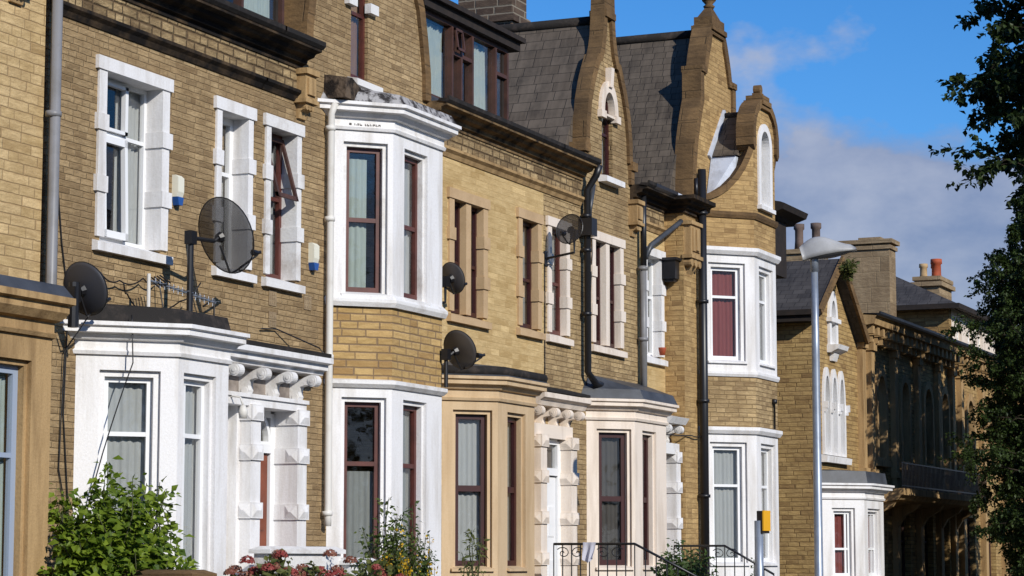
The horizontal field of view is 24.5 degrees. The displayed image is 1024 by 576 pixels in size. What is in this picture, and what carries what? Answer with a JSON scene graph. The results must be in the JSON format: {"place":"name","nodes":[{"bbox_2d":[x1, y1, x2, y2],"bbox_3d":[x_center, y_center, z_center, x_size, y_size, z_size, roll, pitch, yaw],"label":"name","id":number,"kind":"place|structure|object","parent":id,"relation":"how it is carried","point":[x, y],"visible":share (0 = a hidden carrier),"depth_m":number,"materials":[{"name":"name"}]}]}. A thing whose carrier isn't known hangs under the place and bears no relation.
{"place":"outdoors","nodes":[
{"label":"outdoors","id":0,"kind":"place"},
{"bbox_2d":[451,0,1023,324],"label":"sky","id":1,"kind":"structure","parent":0,"point":[851,88],"materials":[{"name":"blue"}]},
{"bbox_2d":[799,236,856,575],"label":"street lamp","id":2,"kind":"object","parent":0,"point":[813,250],"visible":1,"depth_m":34.74,"materials":[{"name":"metal"}]},
{"bbox_2d":[938,214,1023,575],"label":"street tree","id":3,"kind":"object","parent":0,"point":[1010,277],"visible":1,"depth_m":54.93,"materials":[{"name":"green plant"}]},
{"bbox_2d":[962,196,1023,548],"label":"street tree","id":4,"kind":"object","parent":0,"point":[1018,411],"visible":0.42,"depth_m":55.48,"materials":[{"name":"green plant"}]},
{"bbox_2d":[974,224,1023,575],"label":"street tree","id":5,"kind":"object","parent":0,"point":[1008,563],"visible":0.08,"depth_m":57.99,"materials":[{"name":"green plant"}]},
{"bbox_2d":[982,327,1023,480],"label":"street tree","id":6,"kind":"object","parent":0,"point":[1008,380],"visible":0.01,"depth_m":59.16,"materials":[{"name":"green plant"}]},
{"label":"garden soil","id":7,"kind":"structure","parent":0,"visible":0},
{"bbox_2d":[0,0,75,575],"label":"terraced house","id":8,"kind":"structure","parent":7,"relation":"on","point":[33,309],"depth_m":25.16,"materials":[{"name":"brick"}]},
{"bbox_2d":[0,357,26,575],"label":"window","id":9,"kind":"structure","parent":8,"relation":"in","point":[16,370],"depth_m":24.11,"materials":[{"name":"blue paint"}]},
{"bbox_2d":[37,455,170,575],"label":"leafy shrub","id":10,"kind":"object","parent":7,"relation":"on","point":[94,549],"visible":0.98,"depth_m":24.58,"materials":[{"name":"green plant"}]},
{"bbox_2d":[47,569,216,575],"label":"garden wall","id":11,"kind":"structure","parent":7,"relation":"on","point":[175,573],"depth_m":24.41,"materials":[{"name":"brown stone"}]},
{"bbox_2d":[112,476,199,569],"bbox_3d":[-3.920,3.072,25.508,1.360,2.066,1.224,5,-8,-38],"label":"leafy shrub","id":12,"kind":"object","parent":7,"relation":"on","point":[161,534],"visible":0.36,"depth_m":25.53,"materials":[{"name":"green plant"}]},
{"bbox_2d":[40,0,286,575],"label":"terraced house","id":13,"kind":"structure","parent":7,"relation":"on","point":[156,95],"depth_m":27.49,"materials":[{"name":"beige brick"}]},
{"bbox_2d":[59,199,68,517],"bbox_3d":[-4.989,0.706,26.159,0.024,4.002,0.397,-3,-7,25],"label":"cable","id":14,"kind":"object","parent":13,"relation":"attached to","point":[65,363],"visible":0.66,"depth_m":26.17,"materials":[{"name":"black metal"}]},
{"bbox_2d":[58,316,88,512],"bbox_3d":[-4.821,1.579,26.099,0.294,2.656,0.284,-3,-7,23],"label":"cable","id":15,"kind":"object","parent":13,"relation":"attached to","point":[62,403],"visible":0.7,"depth_m":26.07,"materials":[{"name":"black rubber"}]},
{"bbox_2d":[63,261,110,327],"bbox_3d":[-4.606,0.085,25.698,0.533,0.728,0.519,2,-7,-18],"label":"satellite dish","id":16,"kind":"object","parent":13,"relation":"attached to","point":[85,284],"visible":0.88,"depth_m":25.57,"materials":[{"name":"grey paint"}]},
{"bbox_2d":[87,315,133,509],"bbox_3d":[-4.538,1.562,26.379,0.564,2.552,0.090,1,-7,-10],"label":"cable","id":17,"kind":"object","parent":13,"relation":"attached to","point":[116,407],"visible":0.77,"depth_m":26.38,"materials":[{"name":"black metal"}]},
{"bbox_2d":[97,370,159,544],"bbox_3d":[-4.355,2.198,26.590,0.760,2.534,0.310,3,-7,-21],"label":"window","id":18,"kind":"structure","parent":13,"relation":"in","point":[133,436],"depth_m":26.75,"materials":[{"name":"white plastic"}]},
{"bbox_2d":[102,274,163,307],"bbox_3d":[-4.385,0.057,27.305,0.116,0.459,1.263,-3,-7,23],"label":"cable","id":19,"kind":"object","parent":13,"relation":"on","point":[136,283],"visible":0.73,"depth_m":27.47,"materials":[{"name":"black metal"}]},
{"bbox_2d":[92,54,173,265],"bbox_3d":[-4.576,-1.470,27.734,0.408,2.265,1.620,-3,-7,23],"label":"window","id":20,"kind":"structure","parent":13,"relation":"in","point":[142,96],"depth_m":28.14,"materials":[{"name":"white plastic"}]},
{"bbox_2d":[123,282,200,307],"bbox_3d":[-4.146,0.067,27.418,0.266,0.453,1.762,-3,-7,23],"label":"cable","id":21,"kind":"object","parent":13,"relation":"on","point":[125,292],"visible":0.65,"depth_m":27.80,"materials":[{"name":"black metal"}]},
{"bbox_2d":[172,175,183,205],"bbox_3d":[-4.043,-1.181,28.507,0.091,0.368,0.136,-3,-7,23],"label":"burglar alarm","id":22,"kind":"object","parent":13,"relation":"attached to","point":[177,189],"visible":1,"depth_m":28.46,"materials":[{"name":"beige plastic"}]},
{"bbox_2d":[146,273,218,314],"bbox_3d":[-3.866,0.124,27.691,0.207,0.508,1.336,-4,-8,29],"label":"tv aerial","id":23,"kind":"object","parent":13,"relation":"on","point":[162,284],"visible":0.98,"depth_m":27.41,"materials":[{"name":"metal"}]},
{"bbox_2d":[194,387,196,537],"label":"window","id":24,"kind":"structure","parent":13,"relation":"in","point":[196,387],"depth_m":28.20,"materials":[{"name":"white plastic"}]},
{"bbox_2d":[181,373,211,570],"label":"window","id":25,"kind":"structure","parent":13,"relation":"in","point":[198,483],"depth_m":27.41,"materials":[{"name":"white paint"}]},
{"bbox_2d":[184,197,261,310],"bbox_3d":[-3.455,-0.302,28.186,0.794,1.568,0.988,0,-7,1],"label":"satellite dish","id":26,"kind":"object","parent":13,"relation":"attached to","point":[226,236],"visible":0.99,"depth_m":28.11,"materials":[{"name":"grey metal"}]},
{"bbox_2d":[211,95,256,283],"bbox_3d":[-3.647,-1.225,29.856,0.410,2.265,1.010,-3,-7,23],"label":"window","id":27,"kind":"structure","parent":13,"relation":"in","point":[238,119],"depth_m":30.14,"materials":[{"name":"white plastic"}]},
{"bbox_2d":[223,548,303,575],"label":"hydrangea","id":28,"kind":"object","parent":7,"relation":"on","point":[275,563],"visible":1,"depth_m":24.82,"materials":[{"name":"pink plant"}]},
{"bbox_2d":[248,546,345,574],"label":"garden wall","id":29,"kind":"structure","parent":7,"relation":"on","point":[299,555],"depth_m":29.53,"materials":[{"name":"white paint"}]},
{"bbox_2d":[283,549,351,575],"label":"hydrangea","id":30,"kind":"object","parent":7,"relation":"on","point":[304,569],"visible":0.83,"depth_m":25.80,"materials":[{"name":"pink"}]},
{"bbox_2d":[221,0,461,575],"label":"terraced house","id":31,"kind":"structure","parent":7,"relation":"on","point":[335,439],"depth_m":32.12,"materials":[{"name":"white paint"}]},
{"bbox_2d":[230,395,247,417],"bbox_3d":[-3.499,1.474,29.194,0.502,0.290,0.114,-3,-7,23],"label":"porch lamp","id":32,"kind":"object","parent":31,"relation":"attached to","point":[242,411],"visible":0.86,"depth_m":29.08,"materials":[{"name":"white glass"}]},
{"bbox_2d":[260,411,274,545],"bbox_3d":[-3.335,2.806,30.313,0.110,2.620,1.030,-3,-7,23],"label":"door","id":33,"kind":"structure","parent":31,"relation":"in","point":[267,469],"depth_m":30.66,"materials":[{"name":"white paint"}]},
{"bbox_2d":[268,290,276,306],"bbox_3d":[-3.114,0.132,30.608,0.026,0.200,0.200,-3,-7,23],"label":"air brick","id":34,"kind":"object","parent":31,"relation":"attached to","point":[272,297],"visible":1,"depth_m":30.59,"materials":[{"name":"beige brick"}]},
{"bbox_2d":[268,311,276,327],"bbox_3d":[-3.114,0.411,30.576,0.026,0.200,0.200,-3,-7,23],"label":"air brick","id":35,"kind":"object","parent":31,"relation":"attached to","point":[272,317],"visible":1,"depth_m":30.56,"materials":[{"name":"beige brick"}]},
{"bbox_2d":[261,112,305,293],"bbox_3d":[-3.134,-1.092,31.010,0.417,2.265,1.050,-3,-7,23],"label":"window","id":36,"kind":"structure","parent":31,"relation":"in","point":[288,181],"depth_m":31.25,"materials":[{"name":"white paint"}]},
{"bbox_2d":[261,328,323,352],"bbox_3d":[-2.780,0.683,30.888,0.242,0.249,1.606,-3,-7,26],"label":"cable","id":37,"kind":"object","parent":31,"relation":"attached to","point":[293,336],"visible":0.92,"depth_m":30.78,"materials":[{"name":"black metal"}]},
{"bbox_2d":[303,294,311,310],"bbox_3d":[-2.735,0.193,31.478,0.026,0.200,0.200,-3,-7,23],"label":"air brick","id":38,"kind":"object","parent":31,"relation":"attached to","point":[307,301],"visible":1,"depth_m":31.46,"materials":[{"name":"beige brick"}]},
{"bbox_2d":[308,242,318,270],"bbox_3d":[-2.660,-0.419,31.617,0.091,0.368,0.144,-3,-7,23],"label":"burglar alarm","id":39,"kind":"object","parent":31,"relation":"attached to","point":[313,254],"visible":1,"depth_m":31.57,"materials":[{"name":"beige plastic"}]},
{"bbox_2d":[340,397,384,558],"bbox_3d":[-2.053,2.790,32.023,0.700,2.604,0.310,3,-7,-21],"label":"window","id":40,"kind":"structure","parent":31,"relation":"in","point":[359,489],"depth_m":32.11,"materials":[{"name":"white wood"}]},
{"bbox_2d":[344,0,382,91],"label":"window","id":41,"kind":"structure","parent":31,"relation":"in","point":[371,9],"depth_m":33.45,"materials":[{"name":"white paint"}]},
{"bbox_2d":[341,142,389,297],"bbox_3d":[-2.053,-0.930,32.451,0.700,2.154,0.308,3,-7,-21],"label":"window","id":42,"kind":"structure","parent":31,"relation":"in","point":[355,220],"depth_m":32.52,"materials":[{"name":"white paint"}]},
{"bbox_2d":[333,305,429,315],"bbox_3d":[-1.605,0.357,33.187,0.695,0.076,2.881,-3,-7,23],"label":"cable","id":43,"kind":"object","parent":31,"relation":"on","point":[367,307],"visible":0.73,"depth_m":32.17,"materials":[{"name":"black metal"}]},
{"bbox_2d":[402,400,422,572],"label":"window","id":44,"kind":"structure","parent":31,"relation":"in","point":[413,438],"depth_m":33.07,"materials":[{"name":"white paint"}]},
{"bbox_2d":[404,150,430,305],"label":"window","id":45,"kind":"structure","parent":31,"relation":"in","point":[417,161],"depth_m":33.44,"materials":[{"name":"white wood"}]},
{"bbox_2d":[442,262,467,303],"bbox_3d":[-0.962,0.019,34.871,0.713,0.804,0.388,2,-7,-16],"label":"satellite dish","id":46,"kind":"object","parent":31,"relation":"attached to","point":[453,279],"visible":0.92,"depth_m":34.83,"materials":[{"name":"grey metal"}]},
{"bbox_2d":[441,330,484,386],"bbox_3d":[-0.700,1.025,33.858,0.606,0.833,0.598,0,-7,3],"label":"satellite dish","id":47,"kind":"object","parent":31,"relation":"attached to","point":[459,350],"visible":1,"depth_m":33.73,"materials":[{"name":"grey"}]},
{"bbox_2d":[339,558,375,575],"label":"garden wall","id":48,"kind":"structure","parent":7,"relation":"on","point":[347,566],"depth_m":30.45,"materials":[{"name":"white paint"}]},
{"bbox_2d":[341,556,403,575],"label":"hydrangea","id":49,"kind":"object","parent":7,"relation":"on","point":[377,569],"visible":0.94,"depth_m":26.66,"materials":[{"name":"pink plant"}]},
{"bbox_2d":[350,497,429,575],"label":"slender shrub","id":50,"kind":"object","parent":7,"relation":"on","point":[392,542],"visible":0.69,"depth_m":29.07,"materials":[{"name":"green plant"}]},
{"bbox_2d":[380,524,437,575],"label":"yellow flower","id":51,"kind":"object","parent":7,"relation":"on","point":[405,567],"visible":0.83,"depth_m":28.80,"materials":[{"name":"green plant"}]},
{"bbox_2d":[380,501,439,575],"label":"slender shrub","id":52,"kind":"object","parent":7,"relation":"on","point":[425,566],"visible":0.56,"depth_m":29.49,"materials":[{"name":"green plant"}]},
{"bbox_2d":[456,528,490,575],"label":"olive shrub","id":53,"kind":"object","parent":7,"relation":"on","point":[471,563],"visible":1,"depth_m":31.11,"materials":[{"name":"green plant"}]},
{"bbox_2d":[423,0,564,575],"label":"terraced house","id":54,"kind":"structure","parent":7,"relation":"on","point":[495,184],"depth_m":36.45,"materials":[{"name":"brick"}]},
{"bbox_2d":[446,186,491,329],"bbox_3d":[-0.751,-0.438,36.324,0.300,2.045,1.520,-3,-7,23],"label":"window","id":55,"kind":"structure","parent":54,"relation":"in","point":[459,228],"depth_m":36.30,"materials":[{"name":"red paint"}]},
{"bbox_2d":[468,207,476,317],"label":"window","id":56,"kind":"structure","parent":54,"relation":"in","point":[474,211],"depth_m":36.79,"materials":[{"name":"red paint"}]},
{"bbox_2d":[451,410,494,571],"bbox_3d":[-0.629,3.039,35.350,0.690,2.414,0.309,3,-7,-21],"label":"window","id":57,"kind":"structure","parent":54,"relation":"in","point":[471,428],"depth_m":35.45,"materials":[{"name":"red paint"}]},
{"bbox_2d":[507,412,528,570],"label":"window","id":58,"kind":"structure","parent":54,"relation":"in","point":[514,421],"depth_m":36.32,"materials":[{"name":"red paint"}]},
{"bbox_2d":[516,207,545,339],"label":"window","id":59,"kind":"structure","parent":54,"relation":"in","point":[530,258],"depth_m":38.74,"materials":[{"name":"red paint"}]},
{"bbox_2d":[458,0,682,575],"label":"terraced house","id":60,"kind":"structure","parent":7,"relation":"on","point":[600,457],"depth_m":41.03,"materials":[{"name":"brick"}]},
{"bbox_2d":[544,265,544,373],"bbox_3d":[0.545,0.626,38.982,0.016,2.100,0.017,-3,-7,23],"label":"cable","id":61,"kind":"object","parent":60,"relation":"attached to","point":[544,318],"visible":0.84,"depth_m":39.00,"materials":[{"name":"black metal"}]},
{"bbox_2d":[547,439,560,575],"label":"door","id":62,"kind":"structure","parent":60,"relation":"in","point":[553,487],"depth_m":38.87,"materials":[{"name":"white plastic"}]},
{"bbox_2d":[546,215,573,346],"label":"window","id":63,"kind":"structure","parent":60,"relation":"in","point":[558,300],"depth_m":39.88,"materials":[{"name":"white wood"}]},
{"bbox_2d":[544,214,582,265],"bbox_3d":[0.863,-0.807,38.995,0.491,0.830,0.732,3,-7,-25],"label":"satellite dish","id":64,"kind":"object","parent":60,"relation":"attached to","point":[569,228],"visible":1,"depth_m":38.94,"materials":[{"name":"grey metal"}]},
{"bbox_2d":[586,214,592,384],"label":"cable","id":65,"kind":"object","parent":60,"relation":"attached to","point":[591,274],"visible":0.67,"depth_m":41.04,"materials":[{"name":"black metal"}]},
{"bbox_2d":[591,231,627,357],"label":"window","id":66,"kind":"structure","parent":60,"relation":"in","point":[600,267],"depth_m":41.69,"materials":[{"name":"red paint"}]},
{"bbox_2d":[605,247,614,347],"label":"window","id":67,"kind":"structure","parent":60,"relation":"in","point":[612,336],"depth_m":42.25,"materials":[{"name":"red paint"}]},
{"bbox_2d":[597,67,624,188],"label":"window","id":68,"kind":"structure","parent":60,"relation":"in","point":[608,110],"depth_m":42.22,"materials":[{"name":"red paint"}]},
{"bbox_2d":[596,429,633,569],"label":"window","id":69,"kind":"structure","parent":60,"relation":"in","point":[613,445],"depth_m":40.74,"materials":[{"name":"red paint"}]},
{"bbox_2d":[642,440,643,559],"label":"window","id":70,"kind":"structure","parent":60,"relation":"in","point":[642,440],"depth_m":42.47,"materials":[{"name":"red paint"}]},
{"bbox_2d":[642,431,654,569],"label":"window","id":71,"kind":"structure","parent":60,"relation":"in","point":[647,437],"depth_m":41.64,"materials":[{"name":"red paint"}]},
{"bbox_2d":[553,543,696,575],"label":"iron railing","id":72,"kind":"object","parent":7,"relation":"on","point":[654,554],"visible":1,"depth_m":36.69,"materials":[{"name":"black metal"}]},
{"bbox_2d":[582,542,595,563],"bbox_3d":[1.211,4.142,36.802,0.220,0.335,0.094,-3,-7,23],"label":"towel","id":73,"kind":"object","parent":72,"relation":"hanging from","point":[588,551],"visible":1,"depth_m":36.81,"materials":[{"name":"white fabric"}]},
{"bbox_2d":[650,538,718,575],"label":"rounded bush","id":74,"kind":"object","parent":7,"relation":"on","point":[691,565],"visible":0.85,"depth_m":38.66,"materials":[{"name":"green plant"}]},
{"bbox_2d":[616,0,807,575],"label":"terraced house","id":75,"kind":"structure","parent":7,"relation":"on","point":[705,156],"depth_m":45.45,"materials":[{"name":"brick"}]},
{"bbox_2d":[647,248,667,366],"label":"window","id":76,"kind":"structure","parent":75,"relation":"in","point":[656,324],"depth_m":44.21,"materials":[{"name":"white stone"}]},
{"bbox_2d":[658,347,665,354],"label":"flower pot","id":77,"kind":"object","parent":75,"relation":"on","point":[662,350],"visible":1,"depth_m":43.82,"materials":[{"name":"ceramic"}]},
{"bbox_2d":[659,257,681,282],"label":"wall lantern","id":78,"kind":"object","parent":75,"relation":"attached to","point":[670,269],"depth_m":44.26,"materials":[{"name":"black metal"}]},
{"bbox_2d":[666,434,700,437],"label":"cable","id":79,"kind":"object","parent":75,"relation":"attached to","point":[683,435],"visible":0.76,"depth_m":43.88,"materials":[{"name":"black metal"}]},
{"bbox_2d":[708,262,748,363],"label":"window","id":80,"kind":"structure","parent":75,"relation":"in","point":[725,280],"depth_m":45.55,"materials":[{"name":"white plastic"}]},
{"bbox_2d":[710,442,750,565],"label":"window","id":81,"kind":"structure","parent":75,"relation":"in","point":[727,459],"depth_m":45.14,"materials":[{"name":"white plastic"}]},
{"bbox_2d":[757,124,775,214],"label":"window","id":82,"kind":"structure","parent":75,"relation":"in","point":[764,143],"depth_m":46.76,"materials":[{"name":"white stone"}]},
{"bbox_2d":[759,267,776,368],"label":"window","id":83,"kind":"structure","parent":75,"relation":"in","point":[764,274],"depth_m":46.61,"materials":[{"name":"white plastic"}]},
{"bbox_2d":[761,444,779,565],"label":"window","id":84,"kind":"structure","parent":75,"relation":"in","point":[766,449],"depth_m":46.20,"materials":[{"name":"white plastic"}]},
{"bbox_2d":[772,399,776,428],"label":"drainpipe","id":85,"kind":"object","parent":75,"relation":"on","point":[774,401],"visible":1,"depth_m":46.29,"materials":[{"name":"black metal"}]},
{"bbox_2d":[674,545,773,575],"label":"iron railing","id":86,"kind":"object","parent":7,"relation":"on","point":[739,554],"visible":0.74,"depth_m":41.72,"materials":[{"name":"black metal"}]},
{"bbox_2d":[754,510,770,575],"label":"sign post","id":87,"kind":"object","parent":7,"relation":"on","point":[762,524],"visible":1,"depth_m":37.29,"materials":[{"name":"metal"}]},
{"bbox_2d":[776,223,988,575],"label":"stone villa","id":88,"kind":"object","parent":7,"relation":"on","point":[894,503],"visible":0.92,"depth_m":56.70,"materials":[{"name":"beige brick"}]},
{"bbox_2d":[822,367,835,454],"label":"window","id":89,"kind":"structure","parent":88,"relation":"in","point":[828,407],"depth_m":54.26,"materials":[{"name":"white paint"}]},
{"bbox_2d":[830,369,842,455],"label":"window","id":90,"kind":"structure","parent":88,"relation":"in","point":[833,376],"depth_m":54.88,"materials":[{"name":"white plastic"}]},
{"bbox_2d":[826,291,848,361],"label":"window","id":91,"kind":"structure","parent":88,"relation":"in","point":[835,349],"depth_m":54.81,"materials":[{"name":"white stone"}]},
{"bbox_2d":[837,371,849,456],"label":"window","id":92,"kind":"structure","parent":88,"relation":"in","point":[841,384],"depth_m":55.44,"materials":[{"name":"white paint"}]},
{"bbox_2d":[832,508,854,575],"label":"window","id":93,"kind":"structure","parent":88,"relation":"in","point":[842,518],"depth_m":53.83,"materials":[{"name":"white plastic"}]},
{"bbox_2d":[839,256,859,281],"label":"weeds","id":94,"kind":"object","parent":88,"relation":"on","point":[848,270],"visible":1,"depth_m":54.73,"materials":[{"name":"green plant"}]},
{"bbox_2d":[868,509,878,575],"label":"window","id":95,"kind":"structure","parent":88,"relation":"in","point":[873,548],"depth_m":55.06,"materials":[{"name":"white plastic"}]},
{"bbox_2d":[875,368,891,467],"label":"window","id":96,"kind":"structure","parent":88,"relation":"in","point":[881,387],"depth_m":58.92,"materials":[{"name":"black glass"}]},
{"bbox_2d":[901,521,904,575],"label":"window","id":97,"kind":"structure","parent":88,"relation":"in","point":[902,526],"depth_m":60.92,"materials":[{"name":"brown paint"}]},
{"bbox_2d":[898,375,915,470],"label":"window","id":98,"kind":"structure","parent":88,"relation":"in","point":[904,390],"depth_m":61.10,"materials":[{"name":"brown paint"}]},
{"bbox_2d":[925,523,927,575],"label":"window","id":99,"kind":"structure","parent":88,"relation":"in","point":[926,538],"depth_m":63.19,"materials":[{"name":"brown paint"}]},
{"bbox_2d":[921,381,935,473],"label":"window","id":100,"kind":"structure","parent":88,"relation":"in","point":[928,425],"depth_m":63.38,"materials":[{"name":"black glass"}]},
{"bbox_2d":[941,386,951,475],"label":"window","id":101,"kind":"structure","parent":88,"relation":"in","point":[945,402],"depth_m":65.15,"materials":[{"name":"black glass"}]},
{"bbox_2d":[896,259,1022,575],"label":"stone villa","id":102,"kind":"object","parent":7,"relation":"on","point":[923,299],"visible":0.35,"depth_m":67.80,"materials":[{"name":"brown stone"}]},
{"bbox_2d":[967,518,969,575],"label":"window","id":103,"kind":"structure","parent":102,"relation":"in","point":[968,536],"depth_m":67.86,"materials":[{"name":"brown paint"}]},
{"bbox_2d":[964,394,976,473],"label":"window","id":104,"kind":"structure","parent":102,"relation":"in","point":[969,401],"depth_m":67.90,"materials":[{"name":"brown paint"}]},
{"bbox_2d":[988,523,990,575],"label":"window","id":105,"kind":"structure","parent":102,"relation":"in","point":[988,523],"depth_m":70.36,"materials":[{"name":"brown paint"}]},
{"bbox_2d":[986,422,996,477],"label":"window","id":106,"kind":"structure","parent":102,"relation":"in","point":[989,423],"depth_m":69.81,"materials":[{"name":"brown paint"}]},
{"bbox_2d":[928,0,1023,223],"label":"street tree","id":107,"kind":"object","parent":7,"relation":"on","point":[995,86],"visible":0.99,"depth_m":74.78,"materials":[{"name":"green plant"}]}
]}

